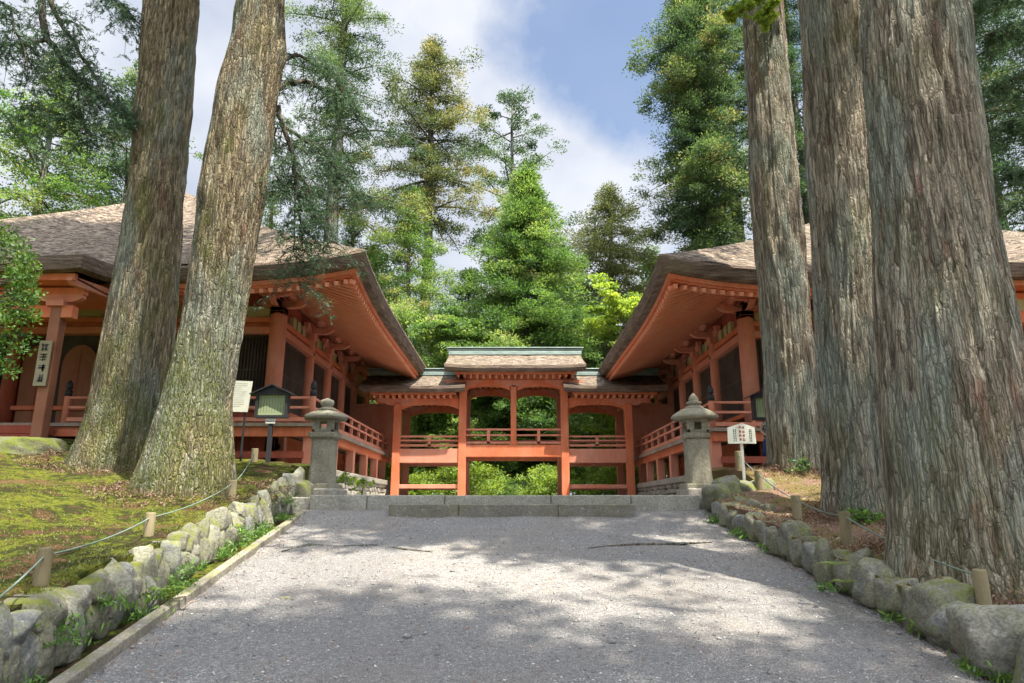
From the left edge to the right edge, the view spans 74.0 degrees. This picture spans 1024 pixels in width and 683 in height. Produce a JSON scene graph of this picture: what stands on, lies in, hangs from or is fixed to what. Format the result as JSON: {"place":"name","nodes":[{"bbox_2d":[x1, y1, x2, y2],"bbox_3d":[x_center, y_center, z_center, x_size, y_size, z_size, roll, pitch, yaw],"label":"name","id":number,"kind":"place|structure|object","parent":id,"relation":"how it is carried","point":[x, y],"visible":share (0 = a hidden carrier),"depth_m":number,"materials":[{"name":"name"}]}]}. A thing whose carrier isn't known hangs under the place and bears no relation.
{"place":"outdoors","nodes":[
{"label":"outdoors","id":0,"kind":"place"},
{"bbox_2d":[0,437,309,611],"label":"moss bank","id":1,"kind":"structure","parent":0,"point":[68,506],"depth_m":6.99,"materials":[{"name":"plant"}]},
{"bbox_2d":[0,218,48,380],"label":"evergreen oak","id":2,"kind":"object","parent":1,"relation":"on","point":[14,275],"visible":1,"depth_m":8.41,"materials":[{"name":"green plant"}]},
{"bbox_2d":[0,436,70,454],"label":"boulder","id":3,"kind":"object","parent":1,"relation":"on","point":[23,445],"visible":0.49,"depth_m":10.79,"materials":[{"name":"stone"}]},
{"bbox_2d":[32,547,53,586],"bbox_3d":[-2.823,1.427,4.079,0.086,0.365,0.086,0,-14,0],"label":"rope post","id":4,"kind":"object","parent":1,"relation":"on","point":[42,572],"visible":0.68,"depth_m":4.07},
{"bbox_2d":[0,452,254,597],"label":"rope","id":5,"kind":"object","parent":4,"relation":"attached to","point":[19,580],"visible":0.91,"depth_m":4.84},
{"bbox_2d":[64,0,199,471],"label":"cedar tree","id":6,"kind":"object","parent":1,"relation":"on","point":[133,355],"visible":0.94,"depth_m":11.32,"materials":[{"name":"brown plant"}]},
{"bbox_2d":[0,0,143,174],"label":"cedar branch","id":7,"kind":"object","parent":6,"relation":"attached to","point":[91,95],"visible":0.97,"depth_m":11.54,"materials":[{"name":"plant"}]},
{"bbox_2d":[130,561,143,578],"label":"wall stone","id":8,"kind":"object","parent":1,"relation":"on","point":[138,566],"visible":0.18,"depth_m":4.94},
{"bbox_2d":[129,544,157,582],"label":"wall stone","id":9,"kind":"object","parent":8,"relation":"on","point":[146,555],"visible":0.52,"depth_m":5.05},
{"bbox_2d":[0,453,295,608],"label":"moss tufts","id":10,"kind":"object","parent":1,"relation":"on","point":[111,555],"visible":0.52,"depth_m":5.99,"materials":[{"name":"plant"}]},
{"bbox_2d":[128,0,286,497],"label":"cedar tree","id":11,"kind":"object","parent":1,"relation":"on","point":[189,446],"visible":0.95,"depth_m":9.19,"materials":[{"name":"brown plant"}]},
{"bbox_2d":[248,45,406,323],"bbox_3d":[-2.931,-2.470,10.676,2.949,4.519,1.660,13,-19,-43],"label":"cedar branch","id":12,"kind":"object","parent":11,"relation":"attached to","point":[345,99],"visible":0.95,"depth_m":10.56,"materials":[{"name":"plant"}]},
{"bbox_2d":[205,507,229,529],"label":"wall stone","id":13,"kind":"object","parent":1,"relation":"on","point":[220,515],"visible":0.7,"depth_m":6.74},
{"bbox_2d":[233,381,252,460],"bbox_3d":[-5.008,1.557,12.406,0.415,1.707,0.052,0,-14,0],"label":"information board","id":14,"kind":"object","parent":1,"relation":"on","point":[241,395],"visible":0.59,"depth_m":12.50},
{"bbox_2d":[249,384,296,461],"bbox_3d":[-4.251,1.485,11.987,0.779,1.464,0.240,0,-14,0],"label":"lantern","id":15,"kind":"object","parent":1,"relation":"on","point":[272,401],"visible":0.99,"depth_m":12.03,"materials":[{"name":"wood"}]},
{"bbox_2d":[0,0,1023,494],"label":"sky","id":16,"kind":"structure","parent":0,"point":[573,53],"materials":[{"name":"blue"}]},
{"bbox_2d":[81,509,1006,682],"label":"gravel path","id":17,"kind":"structure","parent":0,"point":[527,637],"depth_m":4.88,"materials":[{"name":"gravel"}]},
{"bbox_2d":[84,512,995,682],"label":"fallen twigs","id":18,"kind":"object","parent":17,"relation":"on","point":[483,602],"visible":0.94,"depth_m":5.32,"materials":[{"name":"brown plant"}]},
{"bbox_2d":[766,529,781,556],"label":"boulder","id":19,"kind":"object","parent":17,"relation":"on","point":[771,536],"visible":0.77,"depth_m":7.00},
{"bbox_2d":[801,542,833,573],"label":"boulder","id":20,"kind":"object","parent":17,"relation":"on","point":[808,548],"visible":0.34,"depth_m":6.17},
{"bbox_2d":[812,538,833,586],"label":"boulder","id":21,"kind":"object","parent":17,"relation":"on","point":[823,554],"visible":0.77,"depth_m":5.83,"materials":[{"name":"stone"}]},
{"bbox_2d":[834,547,873,593],"bbox_3d":[2.790,1.884,5.550,0.267,0.403,0.370,4,-14,-16],"label":"boulder","id":22,"kind":"object","parent":17,"relation":"on","point":[844,572],"visible":0.52,"depth_m":5.49,"materials":[{"name":"stone"}]},
{"bbox_2d":[703,512,1013,682],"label":"weeds","id":23,"kind":"object","parent":17,"relation":"on","point":[822,588],"visible":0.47,"depth_m":4.70,"materials":[{"name":"green plant"}]},
{"bbox_2d":[852,566,890,604],"bbox_3d":[2.809,1.892,5.239,0.265,0.308,0.348,8,-16,-29],"label":"boulder","id":24,"kind":"object","parent":17,"relation":"on","point":[858,594],"visible":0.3,"depth_m":5.24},
{"bbox_2d":[856,557,895,608],"bbox_3d":[2.802,1.857,5.222,0.273,0.376,0.333,0,-14,0],"label":"boulder","id":25,"kind":"object","parent":17,"relation":"on","point":[867,568],"visible":0.55,"depth_m":5.17,"materials":[{"name":"stone"}]},
{"bbox_2d":[873,576,909,614],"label":"boulder","id":26,"kind":"object","parent":17,"relation":"on","point":[886,592],"visible":0.53,"depth_m":4.90,"materials":[{"name":"stone"}]},
{"bbox_2d":[710,469,956,653],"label":"earth bank","id":27,"kind":"structure","parent":0,"point":[723,473],"depth_m":8.23,"materials":[{"name":"brown soil"}]},
{"bbox_2d":[711,475,741,494],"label":"boulder","id":28,"kind":"object","parent":27,"relation":"on","point":[732,482],"visible":0.36,"depth_m":9.63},
{"bbox_2d":[711,466,1023,604],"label":"litter bank","id":29,"kind":"structure","parent":0,"point":[781,498],"depth_m":8.95,"materials":[{"name":"brown plant"}]},
{"bbox_2d":[11,449,1023,604],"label":"leaf litter","id":30,"kind":"object","parent":29,"relation":"on","point":[879,546],"visible":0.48,"depth_m":8.18,"materials":[{"name":"brown plant"}]},
{"bbox_2d":[13,448,1023,604],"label":"moss tufts","id":31,"kind":"object","parent":29,"relation":"on","point":[294,485],"visible":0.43,"depth_m":8.20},
{"bbox_2d":[744,389,765,424],"bbox_3d":[4.762,1.627,12.570,0.779,1.560,0.240,0,-14,0],"label":"lantern","id":32,"kind":"object","parent":29,"relation":"on","point":[757,407],"visible":0.23,"depth_m":12.64,"materials":[{"name":"black metal"}]},
{"bbox_2d":[742,0,820,472],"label":"cedar tree","id":33,"kind":"object","parent":29,"relation":"on","point":[789,360],"visible":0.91,"depth_m":11.90,"materials":[{"name":"grey plant"}]},
{"bbox_2d":[722,0,781,32],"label":"maple branch","id":34,"kind":"object","parent":33,"relation":"attached to","point":[766,15],"visible":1,"depth_m":12.48,"materials":[{"name":"green plant"}]},
{"bbox_2d":[797,0,884,520],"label":"cedar tree","id":35,"kind":"object","parent":29,"relation":"on","point":[835,145],"visible":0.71,"depth_m":8.43,"materials":[{"name":"grey plant"}]},
{"bbox_2d":[838,511,853,545],"bbox_3d":[3.079,1.794,6.254,0.100,0.450,0.100,0,-14,0],"label":"rope post","id":36,"kind":"object","parent":29,"relation":"on","point":[846,531],"visible":0.71,"depth_m":6.24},
{"bbox_2d":[844,506,884,523],"bbox_3d":[3.840,2.013,7.366,0.476,0.450,0.333,0,-14,0],"label":"plant","id":37,"kind":"object","parent":29,"relation":"on","point":[862,513],"visible":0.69,"depth_m":7.36,"materials":[{"name":"green plant"}]},
{"bbox_2d":[972,569,991,604],"bbox_3d":[2.974,1.639,4.285,0.084,0.390,0.084,0,-14,0],"label":"rope post","id":38,"kind":"object","parent":29,"relation":"on","point":[981,587],"visible":0.59,"depth_m":4.28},
{"bbox_3d":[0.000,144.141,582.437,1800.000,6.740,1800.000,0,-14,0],"label":"ground","id":39,"kind":"structure","parent":0,"visible":0},
{"bbox_2d":[0,55,125,218],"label":"broadleaf tree","id":40,"kind":"object","parent":39,"relation":"on","point":[37,197],"visible":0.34,"depth_m":35.14,"materials":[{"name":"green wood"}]},
{"bbox_2d":[0,58,202,208],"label":"broadleaf tree","id":41,"kind":"object","parent":39,"relation":"on","point":[132,82],"visible":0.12,"depth_m":36.87,"materials":[{"name":"green plant"}]},
{"bbox_2d":[34,513,295,682],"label":"verge","id":42,"kind":"structure","parent":39,"relation":"on","point":[109,636],"depth_m":4.62,"materials":[{"name":"plant"}]},
{"bbox_2d":[2,643,23,682],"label":"wall stone","id":43,"kind":"object","parent":42,"relation":"on","point":[13,666],"visible":0.72,"depth_m":3.44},
{"bbox_2d":[0,601,20,660],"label":"wall stone","id":44,"kind":"object","parent":43,"relation":"on","point":[7,643],"visible":0.88,"depth_m":3.41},
{"bbox_2d":[19,633,39,682],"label":"wall stone","id":45,"kind":"object","parent":42,"relation":"on","point":[30,650],"visible":0.33,"depth_m":3.62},
{"bbox_2d":[10,609,44,643],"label":"wall stone","id":46,"kind":"object","parent":45,"relation":"on","point":[25,621],"visible":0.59,"depth_m":3.56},
{"bbox_2d":[31,620,56,681],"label":"wall stone","id":47,"kind":"object","parent":42,"relation":"on","point":[46,661],"visible":0.34,"depth_m":3.73,"materials":[{"name":"stone"}]},
{"bbox_2d":[4,591,67,633],"bbox_3d":[-2.726,1.561,3.845,0.362,0.258,0.429,5,-15,-20],"label":"wall stone","id":48,"kind":"object","parent":47,"relation":"on","point":[48,603],"visible":0.59,"depth_m":3.78,"materials":[{"name":"stone"}]},
{"bbox_2d":[54,622,70,667],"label":"wall stone","id":49,"kind":"object","parent":42,"relation":"on","point":[62,656],"visible":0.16,"depth_m":3.89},
{"bbox_2d":[68,605,85,662],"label":"wall stone","id":50,"kind":"object","parent":42,"relation":"on","point":[75,653],"visible":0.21,"depth_m":4.06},
{"bbox_2d":[90,604,111,640],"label":"wall stone","id":51,"kind":"object","parent":42,"relation":"on","point":[105,614],"visible":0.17,"depth_m":4.38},
{"bbox_2d":[110,608,124,629],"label":"wall stone","id":52,"kind":"object","parent":42,"relation":"on","point":[120,614],"visible":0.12,"depth_m":4.58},
{"bbox_2d":[104,557,134,617],"bbox_3d":[-2.747,1.671,4.591,0.360,0.407,0.276,0,-14,0],"label":"wall stone","id":53,"kind":"object","parent":52,"relation":"on","point":[121,577],"visible":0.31,"depth_m":4.58,"materials":[{"name":"stone"}]},
{"bbox_2d":[77,569,114,603],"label":"wall stone","id":54,"kind":"object","parent":53,"relation":"on","point":[101,580],"visible":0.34,"depth_m":4.36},
{"bbox_2d":[3,491,299,682],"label":"weeds","id":55,"kind":"object","parent":42,"relation":"on","point":[220,554],"visible":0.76,"depth_m":4.93,"materials":[{"name":"green plant"}]},
{"bbox_2d":[152,540,180,587],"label":"wall stone","id":56,"kind":"object","parent":42,"relation":"on","point":[172,555],"visible":0.45,"depth_m":5.48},
{"bbox_2d":[48,509,307,682],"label":"kerb","id":57,"kind":"structure","parent":39,"relation":"on","point":[82,670],"depth_m":4.66,"materials":[{"name":"stone"}]},
{"bbox_2d":[0,193,426,494],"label":"temple hall","id":58,"kind":"structure","parent":39,"relation":"on","point":[291,343],"depth_m":15.65,"materials":[{"name":"red wood"}]},
{"bbox_2d":[14,346,38,422],"bbox_3d":[-10.865,0.980,15.545,0.800,1.845,0.060,0,-14,0],"label":"door","id":59,"kind":"structure","parent":58,"relation":"in","point":[27,393],"depth_m":15.50,"materials":[{"name":"brown wood"}]},
{"bbox_2d":[33,341,52,385],"bbox_3d":[-8.387,0.387,12.162,0.225,0.823,0.030,0,-14,0],"label":"hanging plaque","id":60,"kind":"object","parent":58,"relation":"attached to","point":[42,363],"visible":1,"depth_m":12.15,"materials":[{"name":"white"}]},
{"bbox_2d":[13,336,99,422],"bbox_3d":[-10.405,0.896,15.632,1.750,2.110,0.048,0,-14,0],"label":"doorway","id":61,"kind":"structure","parent":58,"relation":"in","point":[69,342],"depth_m":15.81,"materials":[{"name":"brown wood"}]},
{"bbox_2d":[55,345,95,422],"bbox_3d":[-9.945,0.980,15.545,0.800,1.845,0.060,0,-14,0],"label":"door","id":62,"kind":"structure","parent":58,"relation":"in","point":[77,365],"depth_m":15.57,"materials":[{"name":"brown wood"}]},
{"bbox_2d":[236,335,268,405],"bbox_3d":[-6.475,0.669,15.649,1.710,1.660,0.105,0,-14,0],"label":"window","id":63,"kind":"structure","parent":58,"relation":"in","point":[254,348],"depth_m":15.67,"materials":[{"name":"brown wood"}]},
{"bbox_2d":[282,342,305,416],"bbox_3d":[-5.507,0.949,16.808,0.105,1.660,2.140,0,-14,0],"label":"window","id":64,"kind":"structure","parent":58,"relation":"in","point":[294,360],"depth_m":17.07,"materials":[{"name":"brown wood"}]},
{"bbox_2d":[313,362,324,407],"bbox_3d":[-5.507,1.454,18.898,0.105,1.660,1.440,0,-14,0],"label":"window","id":65,"kind":"structure","parent":58,"relation":"in","point":[318,375],"depth_m":19.25,"materials":[{"name":"brown wood"}]},
{"bbox_2d":[261,189,285,231],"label":"cedar tree","id":66,"kind":"object","parent":39,"relation":"on","point":[269,220],"visible":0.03,"depth_m":36.48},
{"bbox_2d":[266,0,441,257],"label":"cedar tree","id":67,"kind":"object","parent":39,"relation":"on","point":[345,40],"visible":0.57,"depth_m":35.55,"materials":[{"name":"plant"}]},
{"bbox_2d":[338,186,378,466],"bbox_3d":[-8.663,-0.128,37.037,5.455,18.277,5.437,0,-14,0],"label":"cedar tree","id":68,"kind":"object","parent":39,"relation":"on","point":[352,237],"visible":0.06,"depth_m":38.30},
{"bbox_2d":[357,229,431,480],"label":"cedar tree","id":69,"kind":"object","parent":39,"relation":"on","point":[373,248],"visible":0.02,"depth_m":42.11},
{"bbox_2d":[311,34,509,478],"bbox_3d":[-5.219,-4.972,38.119,12.498,28.198,12.023,0,-14,0],"label":"cedar tree","id":70,"kind":"object","parent":39,"relation":"on","point":[431,81],"visible":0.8,"depth_m":39.12,"materials":[{"name":"plant"}]},
{"bbox_2d":[387,398,475,491],"bbox_3d":[-3.759,4.150,28.285,3.490,5.872,4.626,6,-15,-22],"label":"maple tree","id":71,"kind":"object","parent":39,"relation":"on","point":[423,426],"visible":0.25,"depth_m":27.53,"materials":[{"name":"plant"}]},
{"bbox_2d":[357,182,523,492],"bbox_3d":[-4.858,-0.107,34.225,12.603,16.922,12.174,13,-18,-42],"label":"cedar tree","id":72,"kind":"object","parent":39,"relation":"on","point":[411,233],"visible":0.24,"depth_m":34.31,"materials":[{"name":"plant"}]},
{"bbox_2d":[401,304,490,492],"bbox_3d":[-2.869,2.711,29.297,4.048,9.137,4.292,11,-17,-38],"label":"maple tree","id":73,"kind":"object","parent":39,"relation":"on","point":[442,335],"visible":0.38,"depth_m":29.35,"materials":[{"name":"green plant"}]},
{"bbox_2d":[446,396,530,478],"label":"maple tree","id":74,"kind":"object","parent":39,"relation":"on","point":[483,410],"visible":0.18,"depth_m":29.11,"materials":[{"name":"plant"}]},
{"bbox_2d":[309,495,699,517],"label":"stone steps","id":75,"kind":"structure","parent":39,"relation":"on","point":[440,506],"depth_m":9.59,"materials":[{"name":"stone"}]},
{"bbox_2d":[430,266,580,494],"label":"cedar tree","id":76,"kind":"object","parent":39,"relation":"on","point":[469,296],"visible":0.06,"depth_m":49.74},
{"bbox_2d":[428,161,610,494],"bbox_3d":[0.479,-0.724,31.742,10.054,16.974,10.131,11,-17,-37],"label":"cedar tree","id":77,"kind":"object","parent":39,"relation":"on","point":[535,266],"visible":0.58,"depth_m":31.12,"materials":[{"name":"plant"}]},
{"bbox_2d":[453,84,586,491],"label":"pine tree","id":78,"kind":"object","parent":39,"relation":"on","point":[509,163],"visible":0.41,"depth_m":48.08,"materials":[{"name":"plant"}]},
{"bbox_2d":[513,396,588,481],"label":"maple tree","id":79,"kind":"object","parent":39,"relation":"on","point":[548,438],"visible":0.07,"depth_m":29.57,"materials":[{"name":"green plant"}]},
{"bbox_2d":[509,180,682,494],"bbox_3d":[6.204,-0.255,39.050,13.841,19.498,15.721,-8,-16,31],"label":"cedar tree","id":80,"kind":"object","parent":39,"relation":"on","point":[609,200],"visible":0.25,"depth_m":39.29,"materials":[{"name":"plant"}]},
{"bbox_2d":[573,413,625,483],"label":"maple tree","id":81,"kind":"object","parent":39,"relation":"on","point":[582,470],"visible":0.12,"depth_m":28.16,"materials":[{"name":"plant"}]},
{"bbox_2d":[577,272,656,477],"bbox_3d":[4.898,1.908,27.384,4.332,9.805,3.942,0,-14,0],"label":"maple tree","id":82,"kind":"object","parent":39,"relation":"on","point":[606,323],"visible":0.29,"depth_m":27.48,"materials":[{"name":"green plant"}]},
{"bbox_2d":[581,244,666,482],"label":"cedar tree","id":83,"kind":"object","parent":39,"relation":"on","point":[646,277],"visible":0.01,"depth_m":44.09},
{"bbox_2d":[621,0,752,252],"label":"cedar tree","id":84,"kind":"object","parent":39,"relation":"on","point":[694,32],"visible":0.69,"depth_m":33.65,"materials":[{"name":"plant"}]},
{"bbox_2d":[701,483,730,511],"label":"boulder","id":85,"kind":"object","parent":39,"relation":"on","point":[711,493],"visible":0.72,"depth_m":9.34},
{"bbox_2d":[630,0,805,241],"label":"cedar tree","id":86,"kind":"object","parent":39,"relation":"on","point":[734,61],"visible":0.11,"depth_m":39.42,"materials":[{"name":"plant"}]},
{"bbox_2d":[743,511,764,541],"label":"boulder","id":87,"kind":"object","parent":39,"relation":"on","point":[749,519],"visible":0.38,"depth_m":7.71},
{"bbox_2d":[735,0,808,224],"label":"cedar tree","id":88,"kind":"object","parent":39,"relation":"on","point":[795,75],"visible":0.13,"depth_m":37.69,"materials":[{"name":"plant"}]},
{"bbox_2d":[778,520,812,561],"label":"boulder","id":89,"kind":"object","parent":39,"relation":"on","point":[789,529],"visible":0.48,"depth_m":6.71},
{"bbox_2d":[788,536,820,567],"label":"boulder","id":90,"kind":"object","parent":39,"relation":"on","point":[795,550],"visible":0.48,"depth_m":6.44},
{"bbox_2d":[598,223,1023,494],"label":"temple hall","id":91,"kind":"structure","parent":39,"relation":"on","point":[692,325],"depth_m":16.19,"materials":[{"name":"red wood"}]},
{"bbox_2d":[718,346,743,421],"bbox_3d":[5.508,1.046,16.785,0.105,1.660,2.140,0,-14,0],"label":"window","id":92,"kind":"structure","parent":91,"relation":"in","point":[729,364],"depth_m":16.94,"materials":[{"name":"brown wood"}]},
{"bbox_2d":[906,576,975,638],"bbox_3d":[2.847,1.777,4.492,0.408,0.411,0.488,0,-14,0],"label":"boulder","id":93,"kind":"object","parent":39,"relation":"on","point":[926,600],"visible":0.58,"depth_m":4.40,"materials":[{"name":"stone"}]},
{"bbox_2d":[860,0,1023,600],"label":"cedar tree","id":94,"kind":"object","parent":39,"relation":"on","point":[948,337],"visible":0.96,"depth_m":5.26,"materials":[{"name":"grey plant"}]},
{"bbox_2d":[973,0,1023,211],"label":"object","id":95,"kind":"object","parent":94,"relation":"attached to","point":[995,90],"visible":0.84,"depth_m":10.52,"materials":[{"name":"plant"}]},
{"bbox_2d":[925,600,978,648],"bbox_3d":[2.792,1.820,4.296,0.251,0.358,0.412,3,-14,-14],"label":"boulder","id":96,"kind":"object","parent":39,"relation":"on","point":[939,619],"visible":0.33,"depth_m":4.27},
{"bbox_2d":[945,604,1023,680],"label":"boulder","id":97,"kind":"object","parent":39,"relation":"on","point":[993,635],"visible":0.84,"depth_m":3.78,"materials":[{"name":"stone"}]},
{"bbox_2d":[972,0,1023,231],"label":"cedar tree","id":98,"kind":"object","parent":39,"relation":"on","point":[1007,208],"visible":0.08,"depth_m":25.46,"materials":[{"name":"plant"}]},
{"bbox_2d":[1012,637,1023,682],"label":"boulder","id":99,"kind":"object","parent":39,"relation":"on","point":[1018,675],"visible":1,"depth_m":3.55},
{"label":"courtyard","id":100,"kind":"structure","parent":0,"visible":0},
{"bbox_2d":[314,488,346,494],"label":"paving slab","id":101,"kind":"structure","parent":100,"relation":"on","point":[326,491],"depth_m":11.36,"materials":[{"name":"stone"}]},
{"bbox_2d":[304,398,348,488],"bbox_3d":[-3.280,1.811,11.908,0.834,1.643,0.818,0,-14,0],"label":"stone lantern","id":102,"kind":"object","parent":101,"relation":"on","point":[323,461],"visible":0.94,"depth_m":11.71,"materials":[{"name":"stone"}]},
{"bbox_2d":[413,461,510,494],"bbox_3d":[-1.777,5.079,24.895,3.552,2.145,3.012,0,-14,0],"label":"shrub","id":103,"kind":"object","parent":100,"relation":"on","point":[477,474],"visible":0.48,"depth_m":24.79,"materials":[{"name":"green plant"}]},
{"bbox_2d":[474,474,522,494],"bbox_3d":[-0.477,5.939,26.877,2.098,1.338,1.667,0,-14,0],"label":"shrub","id":104,"kind":"object","parent":100,"relation":"on","point":[511,487],"visible":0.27,"depth_m":26.65,"materials":[{"name":"green plant"}]},
{"bbox_2d":[351,347,673,494],"bbox_3d":[0.000,2.723,22.459,10.840,5.110,3.460,0,-14,0],"label":"raised corridor","id":105,"kind":"object","parent":100,"relation":"on","point":[567,380],"visible":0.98,"depth_m":21.60,"materials":[{"name":"red wood"}]},
{"bbox_2d":[514,463,578,495],"bbox_3d":[1.403,5.547,26.175,2.798,1.769,2.421,0,-14,0],"label":"shrub","id":106,"kind":"object","parent":100,"relation":"on","point":[544,486],"visible":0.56,"depth_m":25.94,"materials":[{"name":"green plant"}]},
{"bbox_2d":[570,467,616,494],"bbox_3d":[3.319,5.504,25.941,2.614,1.745,2.113,0,-14,0],"label":"shrub","id":107,"kind":"object","parent":100,"relation":"on","point":[608,475],"visible":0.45,"depth_m":25.61,"materials":[{"name":"green plant"}]},
{"bbox_2d":[677,488,701,496],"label":"paving slab","id":108,"kind":"structure","parent":100,"relation":"on","point":[692,491],"depth_m":11.37,"materials":[{"name":"stone"}]},
{"bbox_2d":[671,393,718,489],"bbox_3d":[3.228,1.766,11.919,0.822,1.734,0.822,0,-14,0],"label":"stone lantern","id":109,"kind":"object","parent":108,"relation":"on","point":[694,417],"visible":0.95,"depth_m":11.72,"materials":[{"name":"stone"}]},
{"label":"boulder","id":110,"kind":"object","parent":100,"relation":"on","visible":0},
{"bbox_2d":[727,423,755,479],"bbox_3d":[3.699,1.862,10.896,0.450,1.105,0.063,0,-14,0],"label":"wooden sign","id":111,"kind":"object","parent":110,"relation":"on","point":[741,434],"visible":1,"depth_m":10.95,"materials":[{"name":"white"}]},
{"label":"wall stone","id":112,"kind":"object","parent":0,"visible":0},
{"bbox_2d":[40,585,92,612],"bbox_3d":[-2.756,1.580,4.109,0.356,0.205,0.424,0,-14,0],"label":"wall stone","id":113,"kind":"object","parent":112,"relation":"on","point":[79,595],"visible":0.38,"depth_m":4.09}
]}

